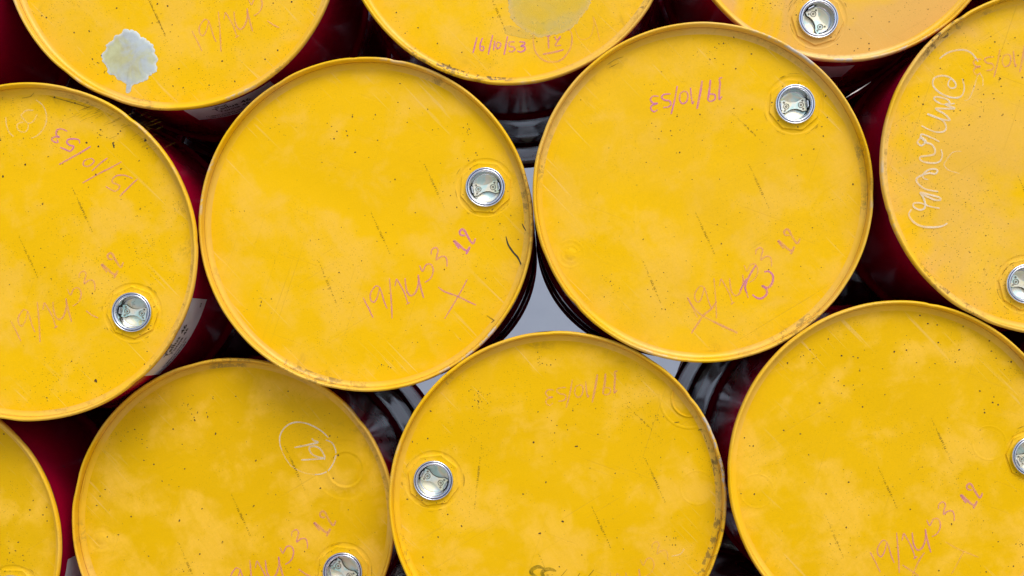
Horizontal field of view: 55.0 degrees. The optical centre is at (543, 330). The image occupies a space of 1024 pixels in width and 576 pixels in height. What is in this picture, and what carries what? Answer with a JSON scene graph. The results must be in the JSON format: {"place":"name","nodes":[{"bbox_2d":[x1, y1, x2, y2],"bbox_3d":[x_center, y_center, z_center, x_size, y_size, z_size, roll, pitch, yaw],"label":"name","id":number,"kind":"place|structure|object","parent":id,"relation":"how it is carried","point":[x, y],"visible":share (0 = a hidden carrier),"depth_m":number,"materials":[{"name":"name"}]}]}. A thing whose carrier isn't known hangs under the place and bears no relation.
{"place":"outdoors","nodes":[
{"label":"outdoors","id":0,"kind":"place"},
{"bbox_2d":[389,560,405,575],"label":"oil drum","id":1,"kind":"object","parent":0,"point":[398,570],"visible":0.02,"depth_m":2.37,"materials":[{"name":"metal"}]},
{"bbox_2d":[389,331,726,575],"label":"oil drum","id":2,"kind":"object","parent":1,"relation":"on","point":[556,453],"visible":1,"depth_m":1.72,"materials":[{"name":"metal"}]},
{"bbox_2d":[198,57,536,391],"bbox_3d":[-0.309,-0.186,2.155,0.586,0.585,0.885,0,0,0],"label":"oil drum","id":3,"kind":"object","parent":2,"relation":"on","point":[365,224],"visible":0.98,"depth_m":1.73,"materials":[{"name":"metal"}]},
{"bbox_2d":[362,0,654,167],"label":"oil drum","id":4,"kind":"object","parent":3,"relation":"on","point":[516,68],"visible":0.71,"depth_m":1.72,"materials":[{"name":"metal"}]},
{"bbox_2d":[532,22,872,362],"bbox_3d":[0.274,-0.238,2.125,0.585,0.585,0.885,0,0,0],"label":"oil drum","id":5,"kind":"object","parent":2,"relation":"on","point":[702,192],"visible":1,"depth_m":1.70,"materials":[{"name":"metal"}]},
{"bbox_2d":[646,0,970,99],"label":"oil drum","id":6,"kind":"object","parent":5,"relation":"on","point":[848,47],"visible":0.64,"depth_m":1.74,"materials":[{"name":"metal"}]},
{"bbox_2d":[416,167,680,394],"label":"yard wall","id":7,"kind":"structure","parent":0,"point":[543,312],"depth_m":9.00,"materials":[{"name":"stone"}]},
{"label":"ground","id":8,"kind":"structure","parent":0,"visible":0},
{"bbox_2d":[709,533,761,575],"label":"oil drum","id":9,"kind":"object","parent":8,"relation":"on","point":[731,559],"visible":0.07,"depth_m":2.10,"materials":[{"name":"metal"}]},
{"bbox_3d":[-0.797,0.870,2.164,0.585,0.585,0.885,0,0,0],"label":"oil drum","id":10,"kind":"object","parent":8,"relation":"on","visible":0},
{"bbox_2d":[0,408,115,575],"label":"oil drum","id":11,"kind":"object","parent":10,"relation":"on","point":[40,463],"visible":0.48,"depth_m":1.76,"materials":[{"name":"metal"}]},
{"bbox_2d":[72,355,424,575],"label":"oil drum","id":12,"kind":"object","parent":10,"relation":"on","point":[259,465],"visible":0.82,"depth_m":1.79,"materials":[{"name":"metal"}]},
{"bbox_2d":[0,82,260,420],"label":"oil drum","id":13,"kind":"object","parent":12,"relation":"on","point":[108,299],"visible":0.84,"depth_m":1.71,"materials":[{"name":"metal"}]},
{"bbox_2d":[0,0,177,137],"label":"oil drum","id":14,"kind":"object","parent":13,"relation":"on","point":[24,57],"visible":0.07,"depth_m":1.84,"materials":[{"name":"metal"}]},
{"bbox_2d":[13,0,394,154],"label":"oil drum","id":15,"kind":"object","parent":13,"relation":"on","point":[203,74],"visible":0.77,"depth_m":1.72,"materials":[{"name":"metal"}]},
{"bbox_3d":[0.950,0.720,2.136,0.585,0.585,0.885,0,0,0],"label":"oil drum","id":16,"kind":"object","parent":8,"relation":"on","visible":0},
{"bbox_2d":[674,300,1023,575],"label":"oil drum","id":17,"kind":"object","parent":16,"relation":"on","point":[882,438],"visible":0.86,"depth_m":1.69,"materials":[{"name":"metal"}]},
{"bbox_2d":[830,0,1023,332],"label":"oil drum","id":18,"kind":"object","parent":17,"relation":"on","point":[940,116],"visible":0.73,"depth_m":1.68,"materials":[{"name":"metal"}]},
{"bbox_2d":[871,0,990,82],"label":"oil drum","id":19,"kind":"object","parent":18,"relation":"on","point":[917,48],"visible":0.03,"depth_m":2.23,"materials":[{"name":"metal"}]},
{"bbox_2d":[1000,330,1023,352],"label":"oil drum","id":20,"kind":"object","parent":16,"relation":"on","point":[1016,338],"visible":0.02,"depth_m":2.04,"materials":[{"name":"metal"}]},
{"bbox_3d":[-1.149,0.385,3.058,0.585,0.585,0.885,-10,0,0],"label":"oil drum","id":21,"kind":"object","parent":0,"visible":0},
{"bbox_3d":[-0.889,-0.137,3.058,0.585,0.585,0.885,-10,0,0],"label":"oil drum","id":22,"kind":"object","parent":21,"relation":"on","visible":0},
{"bbox_2d":[176,135,212,157],"bbox_3d":[-1.228,-0.617,3.058,0.586,0.586,0.885,-10,0,0],"label":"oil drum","id":23,"kind":"object","parent":22,"relation":"on","point":[189,143],"depth_m":2.70,"materials":[{"name":"metal"}]},
{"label":"oil drum","id":24,"kind":"object","parent":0,"visible":0},
{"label":"oil drum","id":25,"kind":"object","parent":24,"relation":"on","visible":0},
{"bbox_2d":[847,82,872,100],"bbox_3d":[0.672,-0.775,3.058,0.585,0.585,0.885,-10,0,0],"label":"oil drum","id":26,"kind":"object","parent":25,"relation":"on","point":[865,88],"visible":0.01,"depth_m":2.63,"materials":[{"name":"metal"}]}
]}

